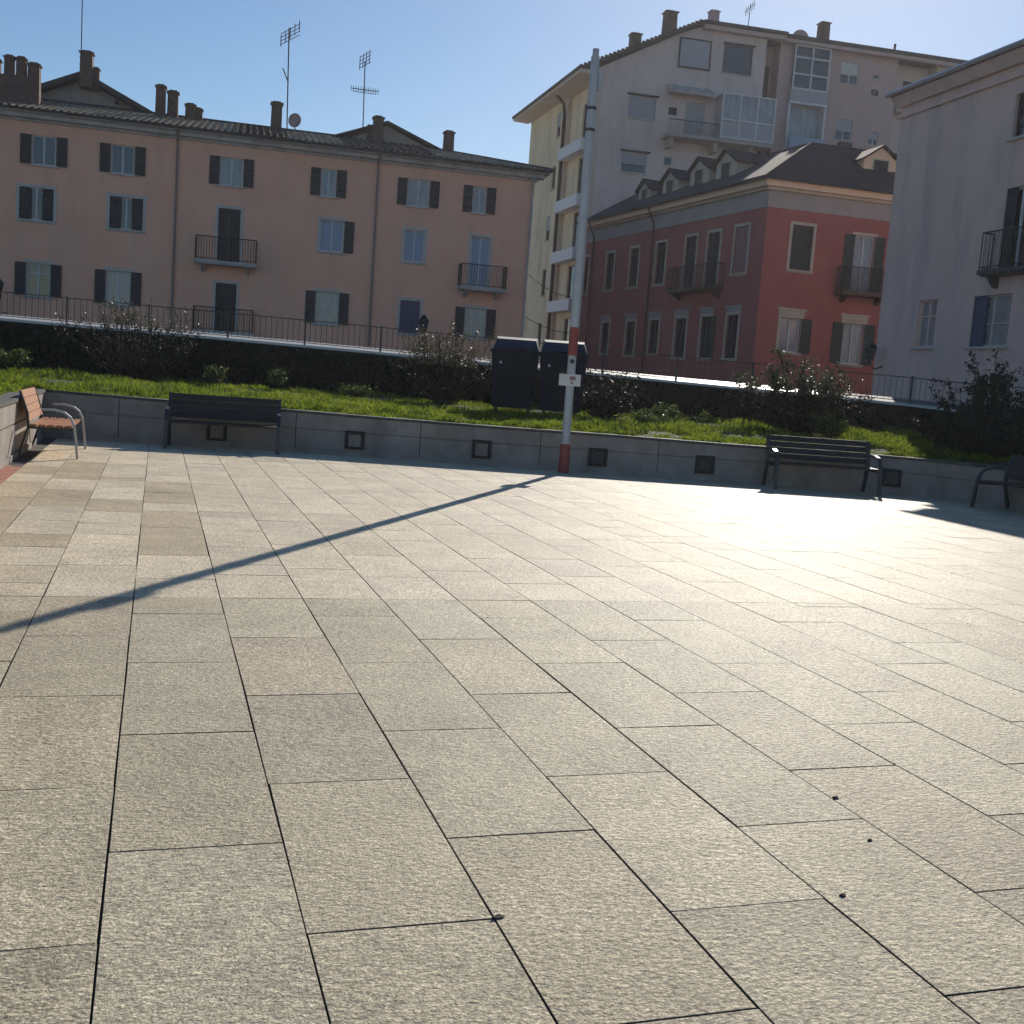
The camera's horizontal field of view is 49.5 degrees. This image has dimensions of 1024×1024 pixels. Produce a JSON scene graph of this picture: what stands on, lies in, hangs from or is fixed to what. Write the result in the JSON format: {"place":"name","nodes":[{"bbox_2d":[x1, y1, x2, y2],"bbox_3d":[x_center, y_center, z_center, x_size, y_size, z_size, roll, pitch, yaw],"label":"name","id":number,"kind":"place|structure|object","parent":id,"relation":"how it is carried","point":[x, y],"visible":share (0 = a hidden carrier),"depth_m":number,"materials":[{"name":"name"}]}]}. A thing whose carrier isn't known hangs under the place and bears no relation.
{"place":"outdoors","nodes":[
{"label":"outdoors","id":0,"kind":"place"},
{"bbox_2d":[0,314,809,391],"bbox_3d":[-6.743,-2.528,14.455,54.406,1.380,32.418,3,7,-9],"label":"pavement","id":1,"kind":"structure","parent":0,"point":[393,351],"depth_m":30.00,"materials":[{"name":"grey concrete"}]},
{"bbox_2d":[0,366,1023,468],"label":"lawn ground","id":2,"kind":"structure","parent":0,"point":[881,449],"depth_m":22.98,"materials":[{"name":"green plant"}]},
{"bbox_2d":[0,348,33,370],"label":"weed tuft","id":3,"kind":"object","parent":2,"relation":"on","point":[14,360],"visible":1,"depth_m":25.25,"materials":[{"name":"green plant"}]},
{"bbox_2d":[51,293,206,381],"bbox_3d":[-9.295,-4.194,26.962,3.670,2.202,2.842,2,7,-18],"label":"shrub","id":4,"kind":"object","parent":2,"relation":"on","point":[147,370],"visible":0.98,"depth_m":26.87,"materials":[{"name":"green plant"}]},
{"bbox_2d":[203,364,228,383],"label":"weed tuft","id":5,"kind":"object","parent":2,"relation":"on","point":[213,375],"visible":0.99,"depth_m":26.51,"materials":[{"name":"green plant"}]},
{"bbox_2d":[265,366,288,387],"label":"weed tuft","id":6,"kind":"object","parent":2,"relation":"on","point":[277,379],"visible":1,"depth_m":26.66,"materials":[{"name":"green plant"}]},
{"bbox_2d":[338,382,377,398],"bbox_3d":[-3.517,-2.724,25.141,0.908,0.418,0.751,4,7,-5],"label":"weed tuft","id":7,"kind":"object","parent":2,"relation":"on","point":[356,392],"visible":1,"depth_m":25.09,"materials":[{"name":"green plant"}]},
{"bbox_2d":[389,321,498,404],"bbox_3d":[-1.702,-3.599,26.905,2.788,2.138,1.862,2,7,-18],"label":"shrub","id":8,"kind":"object","parent":2,"relation":"on","point":[440,393],"visible":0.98,"depth_m":26.69,"materials":[{"name":"green plant"}]},
{"bbox_2d":[0,318,1007,430],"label":"retaining wall","id":9,"kind":"structure","parent":2,"relation":"on","point":[260,344],"depth_m":29.33,"materials":[{"name":"stone"}]},
{"bbox_2d":[0,322,1005,432],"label":"ivy","id":10,"kind":"object","parent":9,"relation":"attached to","point":[900,419],"visible":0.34,"depth_m":29.14,"materials":[{"name":"green plant"}]},
{"bbox_2d":[491,336,540,413],"bbox_3d":[0.059,-3.114,25.203,1.120,1.720,1.095,4,7,1],"label":"waste container","id":11,"kind":"object","parent":2,"relation":"on","point":[515,361],"visible":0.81,"depth_m":24.73,"materials":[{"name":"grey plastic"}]},
{"bbox_2d":[540,339,588,414],"bbox_3d":[1.132,-3.036,25.196,1.120,1.720,1.095,4,7,1],"label":"waste container","id":12,"kind":"object","parent":2,"relation":"on","point":[554,359],"visible":0.73,"depth_m":24.73,"materials":[{"name":"grey plastic"}]},
{"bbox_2d":[580,366,655,419],"bbox_3d":[2.177,-2.667,25.284,1.756,1.307,1.930,8,8,31],"label":"shrub","id":13,"kind":"object","parent":2,"relation":"on","point":[604,407],"visible":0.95,"depth_m":25.21,"materials":[{"name":"green plant"}]},
{"bbox_2d":[626,409,672,425],"bbox_3d":[2.841,-1.970,23.357,1.117,0.512,0.907,2,7,-18],"label":"weed tuft","id":14,"kind":"object","parent":2,"relation":"on","point":[641,417],"visible":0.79,"depth_m":23.14,"materials":[{"name":"green plant"}]},
{"bbox_2d":[643,401,711,422],"bbox_3d":[3.763,-2.339,26.470,1.789,0.585,1.069,2,7,-18],"label":"weed tuft","id":15,"kind":"object","parent":2,"relation":"on","point":[672,411],"visible":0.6,"depth_m":26.17,"materials":[{"name":"green plant"}]},
{"bbox_2d":[730,345,874,435],"bbox_3d":[6.502,-2.702,25.038,3.368,2.150,2.515,0,8,-31],"label":"shrub","id":16,"kind":"object","parent":2,"relation":"on","point":[805,402],"visible":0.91,"depth_m":24.65,"materials":[{"name":"green plant"}]},
{"bbox_2d":[808,408,853,438],"bbox_3d":[6.805,-1.808,23.505,0.835,0.766,1.011,10,9,41],"label":"weed tuft","id":17,"kind":"object","parent":2,"relation":"on","point":[824,427],"visible":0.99,"depth_m":23.37,"materials":[{"name":"green plant"}]},
{"bbox_2d":[908,400,1023,457],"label":"shrub","id":18,"kind":"object","parent":2,"relation":"on","point":[956,430],"visible":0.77,"depth_m":20.17,"materials":[{"name":"green plant"}]},
{"bbox_2d":[928,349,1023,428],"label":"shrub","id":19,"kind":"object","parent":2,"relation":"on","point":[979,393],"visible":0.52,"depth_m":23.06,"materials":[{"name":"green plant"}]},
{"bbox_2d":[0,438,1023,1023],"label":"granite paving","id":20,"kind":"structure","parent":0,"point":[638,732],"depth_m":4.61,"materials":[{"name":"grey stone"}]},
{"bbox_2d":[18,387,85,458],"bbox_3d":[-6.655,-1.316,16.140,0.789,0.909,1.870,2,7,-18],"label":"park bench","id":21,"kind":"object","parent":20,"relation":"on","point":[32,406],"visible":1,"depth_m":15.63,"materials":[{"name":"orange wood"}]},
{"bbox_2d":[163,392,280,454],"bbox_3d":[-4.871,-1.494,18.761,1.870,0.909,0.789,3,7,-12],"label":"park bench","id":22,"kind":"object","parent":20,"relation":"on","point":[174,408],"visible":1,"depth_m":18.96,"materials":[{"name":"metal"}]},
{"bbox_2d":[491,914,503,918],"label":"dead leaf","id":23,"kind":"object","parent":20,"relation":"on","point":[498,916],"visible":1,"depth_m":3.12,"materials":[{"name":"brown plant"}]},
{"bbox_2d":[0,389,1023,510],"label":"wall","id":24,"kind":"structure","parent":20,"relation":"on","point":[119,418],"depth_m":19.59,"materials":[{"name":"stone"}]},
{"bbox_2d":[558,48,602,472],"bbox_3d":[1.117,-4.189,18.846,0.368,7.080,0.245,3,7,-7],"label":"striped pole","id":25,"kind":"object","parent":20,"relation":"on","point":[570,380],"visible":1,"depth_m":18.81,"materials":[{"name":"white metal"}]},
{"bbox_2d":[761,434,881,495],"bbox_3d":[5.422,-0.820,19.372,1.870,0.909,0.789,4,7,-4],"label":"park bench","id":26,"kind":"object","parent":20,"relation":"on","point":[810,451],"visible":1,"depth_m":19.62,"materials":[{"name":"metal"}]},
{"bbox_2d":[970,454,1023,508],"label":"park bench","id":27,"kind":"object","parent":20,"relation":"on","point":[1013,463],"visible":1,"depth_m":18.19,"materials":[{"name":"metal"}]},
{"bbox_2d":[0,0,1023,163],"label":"sky","id":28,"kind":"structure","parent":0,"point":[466,68],"materials":[{"name":"blue"}]},
{"bbox_2d":[822,391,1006,411],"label":"path","id":29,"kind":"structure","parent":0,"point":[905,401],"depth_m":28.73,"materials":[{"name":"grey concrete"}]},
{"bbox_2d":[0,291,1023,409],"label":"iron railing","id":30,"kind":"object","parent":29,"relation":"on","point":[382,327],"visible":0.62,"depth_m":29.26,"materials":[{"name":"metal"}]},
{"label":"street","id":31,"kind":"structure","parent":0,"visible":0},
{"bbox_2d":[41,50,154,114],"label":"house","id":32,"kind":"structure","parent":31,"relation":"on","point":[84,84],"depth_m":54.72,"materials":[{"name":"paint"}]},
{"bbox_2d":[81,0,82,49],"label":"tv aerial","id":33,"kind":"object","parent":32,"relation":"attached to","point":[81,24],"visible":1,"depth_m":54.09,"materials":[{"name":"metal"}]},
{"bbox_2d":[0,54,553,358],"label":"house","id":34,"kind":"structure","parent":31,"relation":"on","point":[380,222],"depth_m":51.67,"materials":[{"name":"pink paint"}]},
{"bbox_2d":[0,279,5,313],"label":"street lamp","id":35,"kind":"object","parent":34,"relation":"attached to","point":[1,284],"visible":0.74,"depth_m":47.42,"materials":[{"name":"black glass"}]},
{"bbox_2d":[15,183,56,224],"bbox_3d":[-21.105,-13.668,49.263,1.680,1.660,0.280,2,7,-14],"label":"window","id":36,"kind":"structure","parent":34,"relation":"in","point":[36,205],"depth_m":49.30,"materials":[{"name":"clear glass"}]},
{"bbox_2d":[14,259,61,299],"bbox_3d":[-21.201,-10.393,49.682,1.950,1.700,0.280,2,7,-14],"label":"window","id":37,"kind":"structure","parent":34,"relation":"in","point":[43,278],"depth_m":49.72,"materials":[{"name":"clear glass"}]},
{"bbox_2d":[20,133,67,167],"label":"window","id":38,"kind":"structure","parent":34,"relation":"in","point":[51,152],"depth_m":49.11,"materials":[{"name":"clear glass"}]},
{"bbox_2d":[94,267,141,308],"bbox_3d":[-17.931,-10.204,50.517,2.010,1.760,0.280,2,7,-14],"label":"window","id":39,"kind":"structure","parent":34,"relation":"in","point":[107,282],"depth_m":50.55,"materials":[{"name":"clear glass"}]},
{"bbox_2d":[99,142,145,176],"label":"window","id":40,"kind":"structure","parent":34,"relation":"in","point":[122,157],"depth_m":49.92,"materials":[{"name":"clear glass"}]},
{"bbox_2d":[106,192,146,233],"bbox_3d":[-17.440,-13.497,50.194,1.690,1.670,0.280,2,7,-14],"label":"window","id":41,"kind":"structure","parent":34,"relation":"in","point":[128,214],"depth_m":50.22,"materials":[{"name":"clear glass"}]},
{"bbox_2d":[211,279,239,331],"bbox_3d":[-13.368,-9.570,51.757,1.210,2.410,0.175,2,7,-14],"label":"door","id":42,"kind":"structure","parent":34,"relation":"in","point":[225,295],"depth_m":51.73,"materials":[{"name":"grey glass"}]},
{"bbox_2d":[214,204,243,262],"bbox_3d":[-13.105,-12.867,51.376,1.260,2.530,0.175,2,7,-14],"label":"door","id":43,"kind":"structure","parent":34,"relation":"in","point":[229,221],"depth_m":51.35,"materials":[{"name":"brown wood"}]},
{"bbox_2d":[209,155,253,188],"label":"window","id":44,"kind":"structure","parent":34,"relation":"in","point":[230,171],"depth_m":51.09,"materials":[{"name":"grey glass"}]},
{"bbox_2d":[280,20,300,127],"bbox_3d":[-11.426,-22.299,56.686,1.000,5.565,0.070,2,7,-14],"label":"tv aerial","id":45,"kind":"object","parent":34,"relation":"attached to","point":[289,37],"visible":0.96,"depth_m":56.50,"materials":[{"name":"metal"}]},
{"bbox_2d":[288,113,300,128],"bbox_3d":[-11.146,-19.965,57.033,0.698,1.022,0.268,8,8,28],"label":"satellite dish","id":46,"kind":"object","parent":34,"relation":"on","point":[294,120],"visible":0.94,"depth_m":57.03,"materials":[{"name":"paint"}]},
{"bbox_2d":[304,288,348,327],"bbox_3d":[-8.820,-9.716,52.841,2.040,1.760,0.280,2,7,-14],"label":"window","id":47,"kind":"structure","parent":34,"relation":"in","point":[319,306],"depth_m":52.89,"materials":[{"name":"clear glass"}]},
{"bbox_2d":[310,167,346,198],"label":"window","id":48,"kind":"structure","parent":34,"relation":"in","point":[326,178],"depth_m":52.15,"materials":[{"name":"grey glass"}]},
{"bbox_2d":[316,216,354,255],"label":"window","id":49,"kind":"structure","parent":34,"relation":"in","point":[330,240],"depth_m":52.54,"materials":[{"name":"glass"}]},
{"bbox_2d":[351,51,378,133],"bbox_3d":[-7.673,-21.665,57.702,1.428,4.611,0.060,2,7,-14],"label":"tv aerial","id":50,"kind":"object","parent":34,"relation":"on","point":[364,89],"visible":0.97,"depth_m":57.58,"materials":[{"name":"metal"}]},
{"bbox_2d":[396,297,422,336],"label":"window","id":51,"kind":"structure","parent":34,"relation":"in","point":[408,316],"depth_m":53.83,"materials":[{"name":"blue glass"}]},
{"bbox_2d":[400,226,427,265],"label":"window","id":52,"kind":"structure","parent":34,"relation":"in","point":[413,246],"depth_m":53.50,"materials":[{"name":"glass"}]},
{"bbox_2d":[397,177,439,208],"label":"window","id":53,"kind":"structure","parent":34,"relation":"in","point":[416,195],"depth_m":53.23,"materials":[{"name":"grey glass"}]},
{"bbox_2d":[454,304,495,341],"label":"window","id":54,"kind":"structure","parent":34,"relation":"in","point":[468,319],"depth_m":54.68,"materials":[{"name":"grey glass"}]},
{"bbox_2d":[462,185,496,215],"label":"window","id":55,"kind":"structure","parent":34,"relation":"in","point":[477,195],"depth_m":53.93,"materials":[{"name":"grey glass"}]},
{"bbox_2d":[466,233,492,287],"bbox_3d":[-1.600,-12.288,54.321,1.200,2.530,0.205,2,7,-14],"label":"door","id":56,"kind":"structure","parent":34,"relation":"in","point":[478,249],"depth_m":54.36,"materials":[{"name":"paint"}]},
{"bbox_2d":[418,315,428,340],"bbox_3d":[-4.208,-7.938,52.105,0.468,2.612,0.468,2,7,-14],"label":"street lamp","id":57,"kind":"object","parent":31,"relation":"on","point":[423,319],"visible":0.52,"depth_m":51.85,"materials":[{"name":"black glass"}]},
{"bbox_2d":[576,142,896,394],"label":"house","id":58,"kind":"structure","parent":31,"relation":"on","point":[727,254],"depth_m":51.02,"materials":[{"name":"red paint"}]},
{"bbox_2d":[582,254,589,295],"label":"window","id":59,"kind":"structure","parent":58,"relation":"in","point":[588,256],"depth_m":65.53,"materials":[{"name":"paint"}]},
{"bbox_2d":[597,315,611,354],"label":"window","id":60,"kind":"structure","parent":58,"relation":"in","point":[606,319],"depth_m":63.07,"materials":[{"name":"glass"}]},
{"bbox_2d":[602,250,615,291],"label":"window","id":61,"kind":"structure","parent":58,"relation":"in","point":[611,264],"depth_m":62.76,"materials":[{"name":"glass"}]},
{"bbox_2d":[621,313,637,356],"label":"window","id":62,"kind":"structure","parent":58,"relation":"in","point":[631,334],"depth_m":60.27,"materials":[{"name":"glass"}]},
{"bbox_2d":[625,245,640,289],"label":"window","id":63,"kind":"structure","parent":58,"relation":"in","point":[636,252],"depth_m":60.12,"materials":[{"name":"paint"}]},
{"bbox_2d":[646,311,661,355],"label":"window","id":64,"kind":"structure","parent":58,"relation":"in","point":[655,316],"depth_m":57.85,"materials":[{"name":"glass"}]},
{"bbox_2d":[651,239,667,286],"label":"window","id":65,"kind":"structure","parent":58,"relation":"in","point":[662,252],"depth_m":57.45,"materials":[{"name":"paint"}]},
{"bbox_2d":[670,309,689,359],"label":"window","id":66,"kind":"structure","parent":58,"relation":"in","point":[682,325],"depth_m":55.37,"materials":[{"name":"glass"}]},
{"bbox_2d":[681,232,698,287],"bbox_3d":[8.777,-12.303,54.571,0.115,2.710,1.260,1,7,-22],"label":"door","id":67,"kind":"structure","parent":58,"relation":"in","point":[692,244],"depth_m":54.61,"materials":[{"name":"grey glass"}]},
{"bbox_2d":[696,307,715,360],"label":"window","id":68,"kind":"structure","parent":58,"relation":"in","point":[709,323],"depth_m":53.11,"materials":[{"name":"glass"}]},
{"bbox_2d":[702,228,722,285],"bbox_3d":[9.546,-12.023,52.664,0.115,2.710,1.310,1,7,-22],"label":"door","id":69,"kind":"structure","parent":58,"relation":"in","point":[715,240],"depth_m":52.68,"materials":[{"name":"grey glass"}]},
{"bbox_2d":[720,305,741,360],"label":"window","id":70,"kind":"structure","parent":58,"relation":"in","point":[734,319],"depth_m":51.10,"materials":[{"name":"glass"}]},
{"bbox_2d":[728,222,750,276],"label":"window","id":71,"kind":"structure","parent":58,"relation":"in","point":[743,233],"depth_m":50.54,"materials":[{"name":"grey glass"}]},
{"bbox_2d":[775,307,811,355],"bbox_3d":[12.569,-8.056,49.711,1.720,2.070,0.280,2,7,-15],"label":"window","id":72,"kind":"structure","parent":58,"relation":"in","point":[788,327],"depth_m":49.76,"materials":[{"name":"grey glass"}]},
{"bbox_2d":[786,221,816,274],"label":"window","id":73,"kind":"structure","parent":58,"relation":"in","point":[800,237],"depth_m":49.29,"materials":[{"name":"grey glass"}]},
{"bbox_2d":[829,313,875,367],"bbox_3d":[15.461,-7.787,50.499,2.140,2.370,0.280,2,7,-15],"label":"window","id":74,"kind":"structure","parent":58,"relation":"in","point":[846,337],"depth_m":50.54,"materials":[{"name":"clear glass"}]},
{"bbox_2d":[840,232,885,292],"bbox_3d":[15.799,-11.243,50.134,2.040,2.650,0.245,2,7,-15],"label":"door","id":75,"kind":"structure","parent":58,"relation":"in","point":[857,249],"depth_m":50.16,"materials":[{"name":"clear glass"}]},
{"bbox_2d":[512,9,967,363],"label":"apartment building","id":76,"kind":"structure","parent":31,"relation":"on","point":[671,95],"depth_m":79.33,"materials":[{"name":"yellow paint"}]},
{"bbox_2d":[538,323,541,346],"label":"window","id":77,"kind":"structure","parent":76,"relation":"in","point":[539,337],"depth_m":87.12,"materials":[{"name":"grey glass"}]},
{"bbox_2d":[539,270,545,296],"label":"window","id":78,"kind":"structure","parent":76,"relation":"in","point":[544,274],"depth_m":86.48,"materials":[{"name":"grey glass"}]},
{"bbox_2d":[543,217,550,241],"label":"window","id":79,"kind":"structure","parent":76,"relation":"in","point":[548,220],"depth_m":85.81,"materials":[{"name":"grey glass"}]},
{"bbox_2d":[549,167,555,190],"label":"window","id":80,"kind":"structure","parent":76,"relation":"in","point":[553,184],"depth_m":85.04,"materials":[{"name":"grey glass"}]},
{"bbox_2d":[554,112,561,138],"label":"window","id":81,"kind":"structure","parent":76,"relation":"in","point":[559,118],"depth_m":84.04,"materials":[{"name":"grey glass"}]},
{"bbox_2d":[564,318,570,340],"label":"window","id":82,"kind":"structure","parent":76,"relation":"in","point":[567,324],"depth_m":81.68,"materials":[{"name":"white glass"}]},
{"bbox_2d":[567,265,574,298],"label":"window","id":83,"kind":"structure","parent":76,"relation":"in","point":[571,271],"depth_m":81.26,"materials":[{"name":"white glass"}]},
{"bbox_2d":[573,212,578,246],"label":"window","id":84,"kind":"structure","parent":76,"relation":"in","point":[576,214],"depth_m":80.67,"materials":[{"name":"grey glass"}]},
{"bbox_2d":[578,158,582,192],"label":"window","id":85,"kind":"structure","parent":76,"relation":"in","point":[581,160],"depth_m":80.12,"materials":[{"name":"grey glass"}]},
{"bbox_2d":[583,105,586,136],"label":"window","id":86,"kind":"structure","parent":76,"relation":"in","point":[585,115],"depth_m":79.59,"materials":[{"name":"grey glass"}]},
{"bbox_2d":[619,151,647,174],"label":"window","id":87,"kind":"structure","parent":76,"relation":"in","point":[631,163],"depth_m":77.98,"materials":[{"name":"grey glass"}]},
{"bbox_2d":[626,95,656,121],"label":"window","id":88,"kind":"structure","parent":76,"relation":"in","point":[640,108],"depth_m":77.56,"materials":[{"name":"grey glass"}]},
{"bbox_2d":[662,156,673,166],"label":"window","id":89,"kind":"structure","parent":76,"relation":"in","point":[667,160],"depth_m":78.51,"materials":[{"name":"grey glass"}]},
{"bbox_2d":[677,36,711,70],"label":"window","id":90,"kind":"structure","parent":76,"relation":"in","point":[694,53],"depth_m":77.73,"materials":[{"name":"plastic"}]},
{"bbox_2d":[684,102,704,134],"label":"door","id":91,"kind":"structure","parent":76,"relation":"in","point":[694,111],"depth_m":78.43,"materials":[{"name":"grey glass"}]},
{"bbox_2d":[720,44,752,77],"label":"window","id":92,"kind":"structure","parent":76,"relation":"in","point":[737,60],"depth_m":78.55,"materials":[{"name":"grey glass"}]},
{"bbox_2d":[757,67,768,153],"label":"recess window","id":93,"kind":"structure","parent":76,"relation":"in","point":[766,73],"depth_m":80.94,"materials":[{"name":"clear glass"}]},
{"bbox_2d":[793,30,807,35],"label":"satellite dish","id":94,"kind":"object","parent":76,"relation":"attached to","point":[801,32],"visible":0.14,"depth_m":80.35,"materials":[{"name":"paint"}]},
{"bbox_2d":[786,105,820,148],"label":"window","id":95,"kind":"structure","parent":76,"relation":"in","point":[804,121],"depth_m":80.67,"materials":[{"name":"white glass"}]},
{"bbox_2d":[833,119,852,141],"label":"window","id":96,"kind":"structure","parent":76,"relation":"in","point":[843,127],"depth_m":81.32,"materials":[{"name":"white glass"}]},
{"bbox_2d":[838,62,859,85],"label":"window","id":97,"kind":"structure","parent":76,"relation":"in","point":[849,71],"depth_m":80.87,"materials":[{"name":"white glass"}]},
{"bbox_2d":[867,132,877,146],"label":"window","id":98,"kind":"structure","parent":76,"relation":"in","point":[873,136],"depth_m":81.87,"materials":[{"name":"white glass"}]},
{"bbox_2d":[869,90,879,97],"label":"window","id":99,"kind":"structure","parent":76,"relation":"in","point":[874,93],"depth_m":81.50,"materials":[{"name":"grey glass"}]},
{"bbox_2d":[871,38,1023,408],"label":"house","id":100,"kind":"structure","parent":31,"relation":"on","point":[953,290],"depth_m":35.40,"materials":[{"name":"paint"}]},
{"bbox_2d":[864,342,882,369],"bbox_3d":[12.726,-5.470,38.961,0.717,0.965,0.357,2,7,-18],"label":"street lamp","id":101,"kind":"object","parent":100,"relation":"attached to","point":[870,349],"visible":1,"depth_m":38.81,"materials":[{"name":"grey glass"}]},
{"bbox_2d":[909,300,937,349],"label":"window","id":102,"kind":"structure","parent":100,"relation":"in","point":[929,308],"depth_m":36.92,"materials":[{"name":"glass"}]},
{"bbox_2d":[962,294,1011,348],"bbox_3d":[14.560,-5.772,33.747,0.297,1.632,2.003,2,7,-15],"label":"window","id":103,"kind":"structure","parent":100,"relation":"in","point":[991,315],"depth_m":33.85,"materials":[{"name":"glass"}]},
{"bbox_2d":[999,186,1023,267],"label":"door","id":104,"kind":"structure","parent":100,"relation":"in","point":[1014,214],"depth_m":33.01,"materials":[{"name":"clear glass"}]},
{"bbox_2d":[1005,93,1023,141],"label":"window","id":105,"kind":"structure","parent":100,"relation":"in","point":[1019,134],"depth_m":32.98,"materials":[{"name":"glass"}]},
{"label":"ground","id":106,"kind":"structure","parent":0,"visible":0},
{"bbox_2d":[0,465,20,483],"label":"brick border","id":107,"kind":"object","parent":106,"relation":"on","point":[7,471],"visible":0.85,"depth_m":13.25,"materials":[{"name":"red brick"}]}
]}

